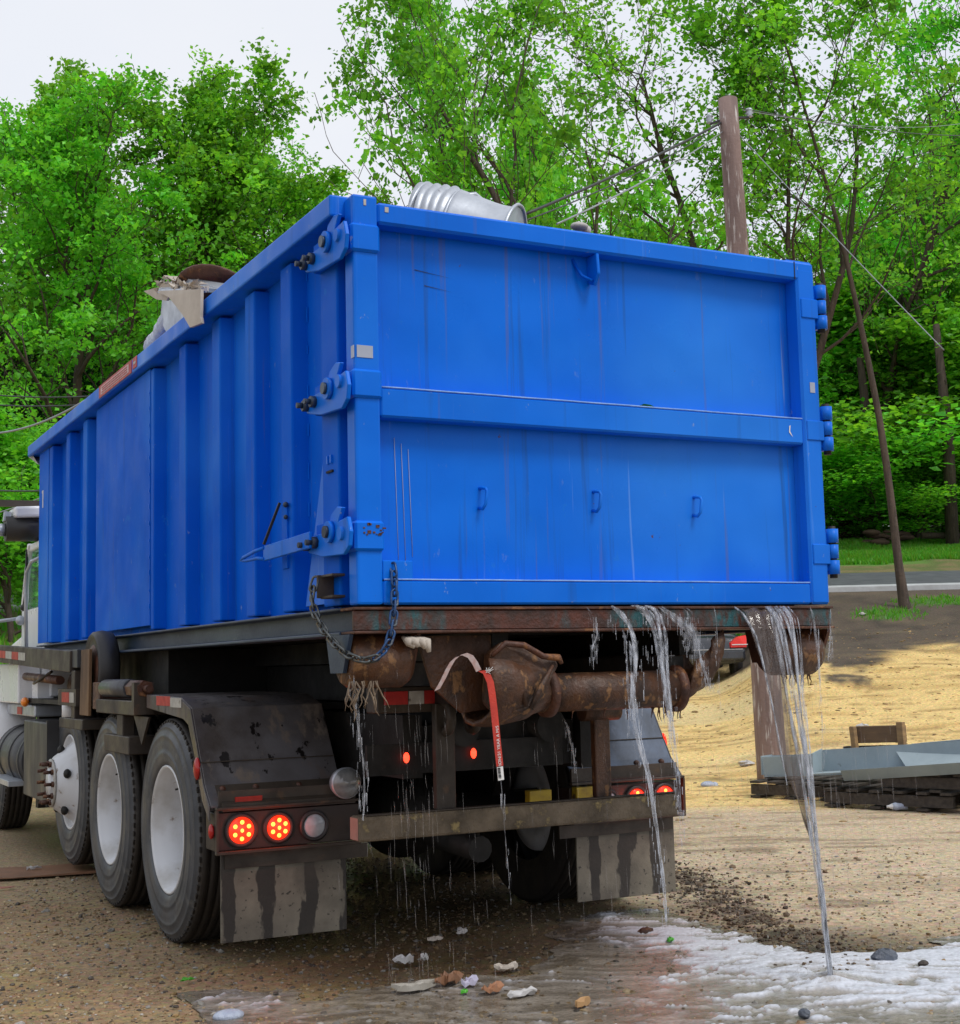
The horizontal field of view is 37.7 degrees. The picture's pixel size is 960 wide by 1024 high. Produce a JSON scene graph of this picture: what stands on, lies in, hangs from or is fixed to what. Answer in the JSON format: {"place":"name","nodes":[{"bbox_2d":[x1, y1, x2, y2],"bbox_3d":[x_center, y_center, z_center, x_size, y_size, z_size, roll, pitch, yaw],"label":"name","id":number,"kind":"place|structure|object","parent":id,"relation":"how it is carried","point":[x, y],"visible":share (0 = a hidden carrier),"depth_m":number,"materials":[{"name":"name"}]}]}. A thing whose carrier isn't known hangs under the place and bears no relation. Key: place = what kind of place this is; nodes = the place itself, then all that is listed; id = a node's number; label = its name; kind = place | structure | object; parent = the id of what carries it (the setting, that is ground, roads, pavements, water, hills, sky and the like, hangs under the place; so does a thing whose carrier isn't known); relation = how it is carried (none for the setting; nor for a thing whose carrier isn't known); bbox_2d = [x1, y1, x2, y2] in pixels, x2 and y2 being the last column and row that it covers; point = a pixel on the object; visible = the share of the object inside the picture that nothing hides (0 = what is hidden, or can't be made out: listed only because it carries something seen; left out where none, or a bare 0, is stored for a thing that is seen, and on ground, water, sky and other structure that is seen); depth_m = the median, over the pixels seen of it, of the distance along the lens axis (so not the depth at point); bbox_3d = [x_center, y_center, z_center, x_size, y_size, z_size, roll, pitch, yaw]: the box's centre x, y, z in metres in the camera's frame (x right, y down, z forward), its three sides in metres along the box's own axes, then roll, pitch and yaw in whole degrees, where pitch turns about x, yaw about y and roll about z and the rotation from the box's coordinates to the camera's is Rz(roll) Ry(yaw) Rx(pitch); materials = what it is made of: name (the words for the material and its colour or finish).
{"place":"outdoors","nodes":[
{"label":"outdoors","id":0,"kind":"place"},
{"bbox_2d":[0,490,38,491],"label":"power line","id":1,"kind":"object","parent":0,"point":[19,490],"visible":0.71,"depth_m":19.55,"materials":[{"name":"metal"}]},
{"bbox_2d":[0,404,75,406],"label":"power line","id":2,"kind":"object","parent":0,"point":[37,405],"visible":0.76,"depth_m":23.30,"materials":[{"name":"rubber"}]},
{"bbox_2d":[0,400,83,433],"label":"power line","id":3,"kind":"object","parent":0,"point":[46,420],"visible":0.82,"depth_m":15.01,"materials":[{"name":"silver metal"}]},
{"bbox_2d":[0,395,87,397],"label":"power line","id":4,"kind":"object","parent":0,"point":[44,397],"visible":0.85,"depth_m":23.26,"materials":[{"name":"rubber"}]},
{"bbox_2d":[0,526,959,1023],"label":"ground","id":5,"kind":"structure","parent":0,"point":[34,840],"depth_m":8.24,"materials":[{"name":"soil"}]},
{"bbox_2d":[0,424,48,608],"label":"maple tree","id":6,"kind":"object","parent":5,"relation":"on","point":[15,586],"depth_m":32.21,"materials":[{"name":"green plant"}]},
{"bbox_2d":[0,398,65,641],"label":"maple tree","id":7,"kind":"object","parent":5,"relation":"on","point":[19,469],"visible":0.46,"depth_m":30.23,"materials":[{"name":"green plant"}]},
{"bbox_2d":[0,863,95,878],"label":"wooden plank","id":8,"kind":"object","parent":5,"relation":"on","point":[43,871],"visible":0.91,"depth_m":8.86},
{"bbox_2d":[0,351,105,446],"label":"maple tree","id":9,"kind":"object","parent":5,"relation":"on","point":[70,384],"visible":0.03,"depth_m":40.54,"materials":[{"name":"green plant"}]},
{"bbox_2d":[0,79,147,425],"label":"maple tree","id":10,"kind":"object","parent":5,"relation":"on","point":[19,273],"visible":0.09,"depth_m":40.35,"materials":[{"name":"green plant"}]},
{"bbox_2d":[0,56,194,382],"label":"maple tree","id":11,"kind":"object","parent":5,"relation":"on","point":[71,69],"visible":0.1,"depth_m":40.98,"materials":[{"name":"green plant"}]},
{"bbox_2d":[0,53,247,433],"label":"maple tree","id":12,"kind":"object","parent":5,"relation":"on","point":[52,159],"visible":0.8,"depth_m":36.02,"materials":[{"name":"green plant"}]},
{"bbox_2d":[81,67,325,339],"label":"maple tree","id":13,"kind":"object","parent":5,"relation":"on","point":[230,196],"visible":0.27,"depth_m":43.13,"materials":[{"name":"green plant"}]},
{"bbox_2d":[106,36,354,281],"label":"maple tree","id":14,"kind":"object","parent":5,"relation":"on","point":[260,68],"visible":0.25,"depth_m":43.76,"materials":[{"name":"green plant"}]},
{"bbox_2d":[168,117,356,266],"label":"maple tree","id":15,"kind":"object","parent":5,"relation":"on","point":[273,179],"visible":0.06,"depth_m":47.87,"materials":[{"name":"green plant"}]},
{"bbox_2d":[392,953,413,963],"bbox_3d":[-0.317,1.886,5.920,0.050,0.043,0.117,-6,-8,39],"label":"paper scrap","id":16,"kind":"object","parent":5,"relation":"on","point":[403,959],"visible":1,"depth_m":5.91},
{"bbox_2d":[0,500,811,943],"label":"roll off truck","id":17,"kind":"object","parent":5,"relation":"on","point":[224,796],"visible":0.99,"depth_m":6.48,"materials":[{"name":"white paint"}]},
{"bbox_2d":[28,194,839,687],"bbox_3d":[-0.961,0.091,8.334,2.318,1.817,6.440,2,-7,-27],"label":"roll off container","id":18,"kind":"object","parent":17,"relation":"on","point":[564,442],"visible":0.99,"depth_m":5.70,"materials":[{"name":"metal"}]},
{"bbox_2d":[143,315,165,349],"bbox_3d":[-1.809,-0.988,7.895,0.092,0.192,0.441,2,-7,-27],"label":"plastic bag","id":19,"kind":"object","parent":18,"relation":"on","point":[156,333],"visible":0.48,"depth_m":7.82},
{"bbox_2d":[161,300,183,330],"bbox_3d":[-1.623,-1.044,7.496,0.012,0.314,0.607,2,-7,-27],"label":"white plastic bag","id":20,"kind":"object","parent":18,"relation":"on","point":[171,314],"visible":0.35,"depth_m":7.59,"materials":[{"name":"plastic"}]},
{"bbox_2d":[144,275,223,327],"bbox_3d":[-1.514,-1.050,7.191,0.233,0.498,1.348,2,-7,-27],"label":"broken board","id":21,"kind":"object","parent":18,"relation":"on","point":[186,297],"visible":0.98,"depth_m":6.83,"materials":[{"name":"wood"}]},
{"bbox_2d":[175,264,235,299],"bbox_3d":[-1.335,-1.084,7.163,0.417,0.271,0.431,2,-7,-27],"label":"rusty disc","id":22,"kind":"object","parent":18,"relation":"on","point":[212,273],"visible":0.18,"depth_m":7.02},
{"bbox_2d":[309,561,398,664],"bbox_3d":[-0.469,0.365,5.039,0.369,0.367,0.121,-4,-7,21],"label":"safety chain","id":23,"kind":"object","parent":18,"relation":"hanging from","point":[394,603],"visible":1,"depth_m":5.00,"materials":[{"name":"metal"}]},
{"bbox_2d":[345,681,389,720],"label":"plastic shreds","id":24,"kind":"object","parent":18,"relation":"hanging from","point":[354,688],"visible":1,"depth_m":4.99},
{"bbox_2d":[401,635,430,652],"bbox_3d":[-0.228,0.477,5.067,0.102,0.064,0.059,2,-7,-27],"label":"rag","id":25,"kind":"object","parent":18,"relation":"hanging from","point":[413,642],"visible":1,"depth_m":5.05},
{"bbox_2d":[408,181,526,223],"bbox_3d":[-0.070,-1.310,6.728,0.576,0.576,0.511,-3,-6,14],"label":"steel drum","id":26,"kind":"object","parent":18,"relation":"on","point":[427,195],"visible":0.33,"depth_m":6.57,"materials":[{"name":"metal"}]},
{"bbox_2d":[570,222,590,232],"bbox_3d":[0.483,-1.348,6.683,0.074,0.054,0.121,-6,-8,39],"label":"white lump","id":27,"kind":"object","parent":18,"relation":"on","point":[580,226],"visible":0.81,"depth_m":6.65,"materials":[{"name":"paper"}]},
{"bbox_2d":[625,615,666,923],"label":"water stream","id":28,"kind":"structure","parent":18,"relation":"attached to","point":[640,750],"depth_m":5.27,"materials":[{"name":"white"}]},
{"bbox_2d":[642,607,682,810],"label":"water stream","id":29,"kind":"structure","parent":18,"relation":"attached to","point":[662,668],"depth_m":5.43,"materials":[{"name":"white"}]},
{"bbox_2d":[435,653,503,780],"bbox_3d":[-0.037,0.745,5.090,0.275,0.466,0.020,2,-7,-27],"label":"cargo strap","id":30,"kind":"object","parent":17,"relation":"hanging from","point":[494,713],"visible":1,"depth_m":5.13,"materials":[{"name":"red fabric"}]},
{"bbox_2d":[420,953,428,960],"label":"paper scrap","id":31,"kind":"object","parent":5,"relation":"on","point":[423,956],"visible":1,"depth_m":5.96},
{"bbox_2d":[357,149,503,204],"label":"maple tree","id":32,"kind":"object","parent":5,"relation":"on","point":[380,198],"depth_m":49.32,"materials":[{"name":"green plant"}]},
{"bbox_2d":[427,936,442,940],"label":"paper scrap","id":33,"kind":"object","parent":5,"relation":"on","point":[433,938],"visible":1,"depth_m":6.41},
{"bbox_2d":[457,927,467,934],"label":"paper scrap","id":34,"kind":"object","parent":5,"relation":"on","point":[460,930],"visible":1,"depth_m":6.52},
{"bbox_2d":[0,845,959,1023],"bbox_3d":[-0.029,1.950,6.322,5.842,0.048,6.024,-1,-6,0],"label":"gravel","id":35,"kind":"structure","parent":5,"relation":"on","point":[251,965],"depth_m":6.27,"materials":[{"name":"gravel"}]},
{"bbox_2d":[0,537,959,718],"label":"grass","id":36,"kind":"structure","parent":5,"relation":"on","point":[857,552],"depth_m":42.69,"materials":[{"name":"plant"}]},
{"bbox_2d":[0,583,959,611],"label":"kerb","id":37,"kind":"structure","parent":5,"relation":"on","point":[891,587],"depth_m":33.83,"materials":[{"name":"concrete"}]},
{"bbox_2d":[374,0,599,233],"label":"maple tree","id":38,"kind":"object","parent":5,"relation":"on","point":[444,18],"visible":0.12,"depth_m":41.54,"materials":[{"name":"green plant"}]},
{"bbox_2d":[494,961,517,971],"bbox_3d":[0.112,1.867,5.764,0.114,0.031,0.067,2,-7,-27],"label":"paper scrap","id":39,"kind":"object","parent":5,"relation":"on","point":[513,965],"visible":1,"depth_m":5.75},
{"bbox_2d":[300,0,786,255],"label":"maple tree","id":40,"kind":"object","parent":5,"relation":"on","point":[411,56],"visible":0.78,"depth_m":31.85,"materials":[{"name":"green plant"}]},
{"bbox_2d":[466,45,757,255],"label":"maple tree","id":41,"kind":"object","parent":5,"relation":"on","point":[538,154],"visible":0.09,"depth_m":45.69,"materials":[{"name":"green plant"}]},
{"bbox_2d":[638,927,652,933],"bbox_3d":[0.766,1.932,6.472,0.086,0.040,0.057,2,-7,-27],"label":"stone","id":42,"kind":"object","parent":5,"relation":"on","point":[645,930],"visible":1,"depth_m":6.45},
{"bbox_2d":[599,193,713,248],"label":"maple tree","id":43,"kind":"object","parent":5,"relation":"on","point":[648,210],"depth_m":55.01,"materials":[{"name":"green plant"}]},
{"bbox_2d":[668,634,747,673],"bbox_3d":[4.879,3.082,32.525,1.920,1.469,4.632,-1,-6,0],"label":"parked car","id":44,"kind":"object","parent":5,"relation":"on","point":[734,656],"visible":0.29,"depth_m":30.37,"materials":[{"name":"paint"}]},
{"bbox_2d":[701,781,717,786],"bbox_3d":[2.258,2.693,13.847,0.183,0.081,0.120,2,-7,-27],"label":"crumpled bag","id":45,"kind":"object","parent":5,"relation":"on","point":[707,783],"visible":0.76,"depth_m":13.80,"materials":[{"name":"white plastic"}]},
{"bbox_2d":[465,0,959,371],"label":"maple tree","id":46,"kind":"object","parent":5,"relation":"on","point":[790,242],"visible":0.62,"depth_m":33.92,"materials":[{"name":"green plant"}]},
{"bbox_2d":[706,95,782,779],"bbox_3d":[2.752,-0.746,14.423,0.537,7.336,0.309,1,-7,-18],"label":"utility pole","id":47,"kind":"object","parent":5,"relation":"on","point":[737,243],"visible":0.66,"depth_m":14.62,"materials":[{"name":"brown wood"}]},
{"bbox_2d":[527,128,716,220],"bbox_3d":[1.422,-3.147,12.811,0.011,2.194,4.394,-5,-7,30],"label":"power line","id":48,"kind":"object","parent":47,"relation":"attached to","point":[618,181],"visible":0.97,"depth_m":12.33,"materials":[{"name":"rubber"}]},
{"bbox_2d":[526,122,721,214],"bbox_3d":[1.481,-3.370,13.589,0.027,1.735,3.202,-7,-9,44],"label":"power line","id":49,"kind":"object","parent":47,"relation":"attached to","point":[616,174],"visible":0.96,"depth_m":13.40,"materials":[{"name":"metal"}]},
{"bbox_2d":[556,131,722,224],"bbox_3d":[1.536,-2.958,12.036,0.012,2.670,5.710,-4,-7,22],"label":"power line","id":50,"kind":"object","parent":47,"relation":"attached to","point":[575,215],"visible":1,"depth_m":11.09,"materials":[{"name":"silver metal"}]},
{"bbox_2d":[740,135,943,349],"bbox_3d":[3.453,-2.742,13.768,0.009,2.802,2.315,4,-8,-38],"label":"power line","id":51,"kind":"object","parent":47,"relation":"attached to","point":[842,245],"visible":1,"depth_m":13.65,"materials":[{"name":"silver metal"}]},
{"bbox_2d":[739,107,959,135],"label":"power line","id":52,"kind":"object","parent":47,"relation":"attached to","point":[845,125],"visible":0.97,"depth_m":17.56,"materials":[{"name":"rubber"}]},
{"bbox_2d":[743,110,955,127],"bbox_3d":[6.115,-5.870,20.890,0.007,4.382,13.514,-5,-7,30],"label":"power line","id":53,"kind":"object","parent":47,"relation":"attached to","point":[848,124],"visible":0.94,"depth_m":19.08,"materials":[{"name":"rubber"}]},
{"bbox_2d":[738,760,754,766],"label":"paper scrap","id":54,"kind":"object","parent":5,"relation":"on","point":[742,763],"visible":0.92,"depth_m":15.74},
{"bbox_2d":[714,229,814,260],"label":"maple tree","id":55,"kind":"object","parent":5,"relation":"on","point":[750,252],"depth_m":60.16,"materials":[{"name":"green plant"}]},
{"bbox_2d":[643,860,895,969],"bbox_3d":[1.200,2.014,7.213,1.086,0.043,3.346,0,-6,-9],"label":"soil clod","id":56,"kind":"object","parent":5,"relation":"on","point":[755,918],"visible":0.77,"depth_m":6.88,"materials":[{"name":"soil"}]},
{"bbox_2d":[644,0,959,608],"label":"slim tree","id":57,"kind":"object","parent":5,"relation":"on","point":[778,11],"visible":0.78,"depth_m":33.01,"materials":[{"name":"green plant"}]},
{"bbox_2d":[654,623,959,884],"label":"straw clump","id":58,"kind":"object","parent":5,"relation":"on","point":[885,709],"visible":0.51,"depth_m":19.86,"materials":[{"name":"plant"}]},
{"bbox_2d":[750,775,881,800],"bbox_3d":[3.115,2.488,12.721,0.950,0.149,1.000,-7,-8,40],"label":"pallet","id":59,"kind":"object","parent":5,"relation":"on","point":[816,785],"visible":0.55,"depth_m":12.50,"materials":[{"name":"brown wood"}]},
{"bbox_2d":[760,754,841,776],"bbox_3d":[3.484,2.191,12.272,2.088,0.279,0.205,-5,-7,32],"label":"steel channel","id":60,"kind":"object","parent":59,"relation":"on","point":[771,765],"visible":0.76,"depth_m":12.65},
{"bbox_2d":[843,745,888,747],"bbox_3d":[3.574,2.149,12.651,0.603,0.113,0.100,-7,-8,40],"label":"timber offcut","id":61,"kind":"object","parent":60,"relation":"on","point":[865,746],"visible":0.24,"depth_m":12.69,"materials":[{"name":"brown wood"}]},
{"bbox_2d":[849,722,906,747],"bbox_3d":[3.587,2.064,12.590,0.540,0.369,0.142,-7,-8,40],"label":"timber block","id":62,"kind":"object","parent":61,"relation":"on","point":[880,734],"depth_m":12.58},
{"bbox_2d":[914,739,959,743],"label":"steel channel","id":63,"kind":"object","parent":60,"relation":"on","point":[939,741],"visible":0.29,"depth_m":12.03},
{"bbox_2d":[832,391,848,539],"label":"bare trunk","id":64,"kind":"object","parent":5,"relation":"on","point":[840,524],"visible":0.06,"depth_m":54.08,"materials":[{"name":"brown plant"}]},
{"bbox_2d":[779,212,905,537],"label":"maple tree","id":65,"kind":"object","parent":5,"relation":"on","point":[830,272],"visible":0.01,"depth_m":58.50,"materials":[{"name":"green plant"}]},
{"bbox_2d":[823,471,903,537],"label":"maple tree","id":66,"kind":"object","parent":5,"relation":"on","point":[844,499],"visible":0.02,"depth_m":50.86,"materials":[{"name":"green plant"}]},
{"bbox_2d":[818,328,909,528],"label":"maple tree","id":67,"kind":"object","parent":5,"relation":"on","point":[823,400],"visible":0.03,"depth_m":52.76,"materials":[{"name":"green plant"}]},
{"bbox_2d":[770,0,959,538],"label":"maple tree","id":68,"kind":"object","parent":5,"relation":"on","point":[946,23],"visible":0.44,"depth_m":51.31,"materials":[{"name":"green plant"}]},
{"bbox_2d":[857,357,879,537],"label":"bare trunk","id":69,"kind":"object","parent":5,"relation":"on","point":[863,386],"visible":0.34,"depth_m":52.72,"materials":[{"name":"brown plant"}]},
{"bbox_2d":[795,80,959,531],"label":"maple tree","id":70,"kind":"object","parent":5,"relation":"on","point":[941,244],"visible":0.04,"depth_m":59.29,"materials":[{"name":"green plant"}]},
{"bbox_2d":[799,171,959,535],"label":"maple tree","id":71,"kind":"object","parent":5,"relation":"on","point":[826,363],"visible":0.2,"depth_m":53.13,"materials":[{"name":"green plant"}]},
{"bbox_2d":[813,265,959,537],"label":"maple tree","id":72,"kind":"object","parent":5,"relation":"on","point":[841,306],"visible":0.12,"depth_m":52.48,"materials":[{"name":"green plant"}]},
{"bbox_2d":[816,271,957,529],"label":"maple tree","id":73,"kind":"object","parent":5,"relation":"on","point":[895,400],"visible":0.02,"depth_m":52.79,"materials":[{"name":"green plant"}]},
{"bbox_2d":[816,303,959,528],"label":"maple tree","id":74,"kind":"object","parent":5,"relation":"on","point":[922,445],"visible":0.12,"depth_m":48.53,"materials":[{"name":"green plant"}]},
{"bbox_2d":[861,529,914,545],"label":"root mound","id":75,"kind":"object","parent":5,"relation":"on","point":[878,537],"visible":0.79,"depth_m":49.30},
{"bbox_2d":[822,424,959,538],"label":"maple tree","id":76,"kind":"object","parent":5,"relation":"on","point":[838,465],"visible":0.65,"depth_m":49.55,"materials":[{"name":"green plant"}]},
{"bbox_2d":[823,295,959,530],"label":"maple tree","id":77,"kind":"object","parent":5,"relation":"on","point":[851,428],"visible":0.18,"depth_m":51.30,"materials":[{"name":"green plant"}]},
{"bbox_2d":[824,779,959,811],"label":"pallet","id":78,"kind":"object","parent":5,"relation":"on","point":[877,797],"visible":0.76,"depth_m":11.49,"materials":[{"name":"brown wood"}]},
{"bbox_2d":[886,802,907,810],"bbox_3d":[3.375,2.378,11.355,0.170,0.073,0.067,-1,-6,0],"label":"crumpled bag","id":79,"kind":"object","parent":5,"relation":"on","point":[895,806],"visible":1,"depth_m":11.33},
{"bbox_2d":[835,298,959,527],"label":"maple tree","id":80,"kind":"object","parent":5,"relation":"on","point":[916,332],"visible":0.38,"depth_m":51.13,"materials":[{"name":"green plant"}]},
{"bbox_2d":[839,444,959,539],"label":"maple tree","id":81,"kind":"object","parent":5,"relation":"on","point":[934,496],"visible":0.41,"depth_m":50.27,"materials":[{"name":"green plant"}]},
{"bbox_2d":[839,157,959,423],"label":"maple tree","id":82,"kind":"object","parent":5,"relation":"on","point":[936,277],"visible":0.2,"depth_m":53.45,"materials":[{"name":"green plant"}]},
{"bbox_2d":[879,459,959,538],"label":"maple tree","id":83,"kind":"object","parent":5,"relation":"on","point":[929,478],"visible":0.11,"depth_m":50.82,"materials":[{"name":"green plant"}]},
{"bbox_2d":[920,532,959,538],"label":"fallen log","id":84,"kind":"object","parent":5,"relation":"on","point":[932,535],"visible":0.59,"depth_m":49.57,"materials":[{"name":"wood"}]},
{"bbox_2d":[933,324,959,543],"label":"bare trunk","id":85,"kind":"object","parent":5,"relation":"on","point":[951,516],"visible":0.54,"depth_m":49.33,"materials":[{"name":"brown plant"}]},
{"bbox_3d":[4.552,2.264,10.973,1.341,0.149,1.389,2,-7,-27],"label":"pallet","id":86,"kind":"object","parent":5,"relation":"on","visible":0},
{"bbox_2d":[882,774,959,792],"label":"pallet","id":87,"kind":"object","parent":86,"relation":"on","point":[941,783],"visible":0.68,"depth_m":11.28,"materials":[{"name":"brown wood"}]},
{"bbox_2d":[805,741,959,780],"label":"flared steel section","id":88,"kind":"object","parent":87,"relation":"on","point":[898,761],"visible":1,"depth_m":11.64,"materials":[{"name":"metal"}]},
{"bbox_2d":[0,570,959,604],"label":"road","id":89,"kind":"structure","parent":0,"point":[914,577],"depth_m":36.33,"materials":[{"name":"asphalt"}]},
{"bbox_2d":[0,0,959,297],"label":"sky","id":90,"kind":"structure","parent":0,"point":[159,35],"materials":[{"name":"white"}]},
{"bbox_2d":[176,908,959,1023],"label":"water","id":91,"kind":"structure","parent":0,"point":[752,972],"depth_m":5.37,"materials":[{"name":"liquid"}]},
{"bbox_2d":[212,1008,243,1020],"bbox_3d":[-0.915,1.832,5.109,0.120,0.045,0.080,2,-7,-27],"label":"plastic lump","id":92,"kind":"object","parent":91,"relation":"on","point":[227,1014],"visible":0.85,"depth_m":5.08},
{"bbox_2d":[391,979,435,991],"bbox_3d":[-0.248,1.838,5.445,0.196,0.034,0.081,2,-7,-27],"label":"paper scrap","id":93,"kind":"object","parent":91,"relation":"on","point":[424,984],"visible":1,"depth_m":5.42,"materials":[{"name":"paper"}]},
{"bbox_2d":[435,971,463,985],"bbox_3d":[-0.120,1.840,5.540,0.092,0.048,0.132,-3,-6,11],"label":"cardboard scrap","id":94,"kind":"object","parent":91,"relation":"on","point":[445,978],"visible":0.98,"depth_m":5.51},
{"bbox_2d":[461,975,477,987],"bbox_3d":[-0.045,1.835,5.487,0.075,0.040,0.057,2,-7,-27],"label":"paper scrap","id":95,"kind":"object","parent":91,"relation":"on","point":[472,980],"visible":1,"depth_m":5.47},
{"bbox_2d":[481,981,503,993],"bbox_3d":[0.047,1.820,5.373,0.085,0.040,0.057,4,-8,-40],"label":"cardboard scrap","id":96,"kind":"object","parent":91,"relation":"on","point":[496,986],"visible":1,"depth_m":5.36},
{"bbox_2d":[507,986,536,997],"bbox_3d":[0.165,1.818,5.315,0.151,0.028,0.038,3,-8,-35],"label":"paper scrap","id":97,"kind":"object","parent":91,"relation":"on","point":[531,990],"visible":1,"depth_m":5.30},
{"bbox_2d":[575,996,590,1007],"bbox_3d":[0.377,1.792,5.138,0.030,0.032,0.104,-4,-7,26],"label":"cardboard scrap","id":98,"kind":"object","parent":91,"relation":"on","point":[580,1002],"visible":1,"depth_m":5.11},
{"bbox_2d":[744,606,828,969],"bbox_3d":[1.230,1.106,5.595,0.256,1.474,0.314,2,-7,-27],"label":"water gush","id":99,"kind":"object","parent":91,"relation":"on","point":[808,770],"visible":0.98,"depth_m":5.60,"materials":[{"name":"white"}]},
{"bbox_2d":[742,607,811,835],"bbox_3d":[1.184,0.834,5.648,0.132,0.910,0.238,2,-7,-27],"label":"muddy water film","id":100,"kind":"object","parent":99,"relation":"attached to","point":[783,722],"visible":1,"depth_m":5.64,"materials":[{"name":"liquid"}]},
{"bbox_2d":[798,1008,810,1018],"bbox_3d":[1.131,1.751,4.901,0.040,0.037,0.045,2,-7,-27],"label":"stone","id":101,"kind":"object","parent":91,"relation":"on","point":[803,1013],"visible":1,"depth_m":4.89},
{"bbox_2d":[870,948,897,960],"bbox_3d":[1.661,1.830,5.766,0.126,0.081,0.084,2,-7,-27],"label":"stone","id":102,"kind":"object","parent":91,"relation":"in","point":[887,954],"visible":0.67,"depth_m":5.74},
{"bbox_2d":[918,960,928,965],"bbox_3d":[1.794,1.827,5.677,0.051,0.031,0.040,2,-7,-27],"label":"stone","id":103,"kind":"object","parent":91,"relation":"on","point":[923,963],"visible":0.74,"depth_m":5.66,"materials":[{"name":"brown stone"}]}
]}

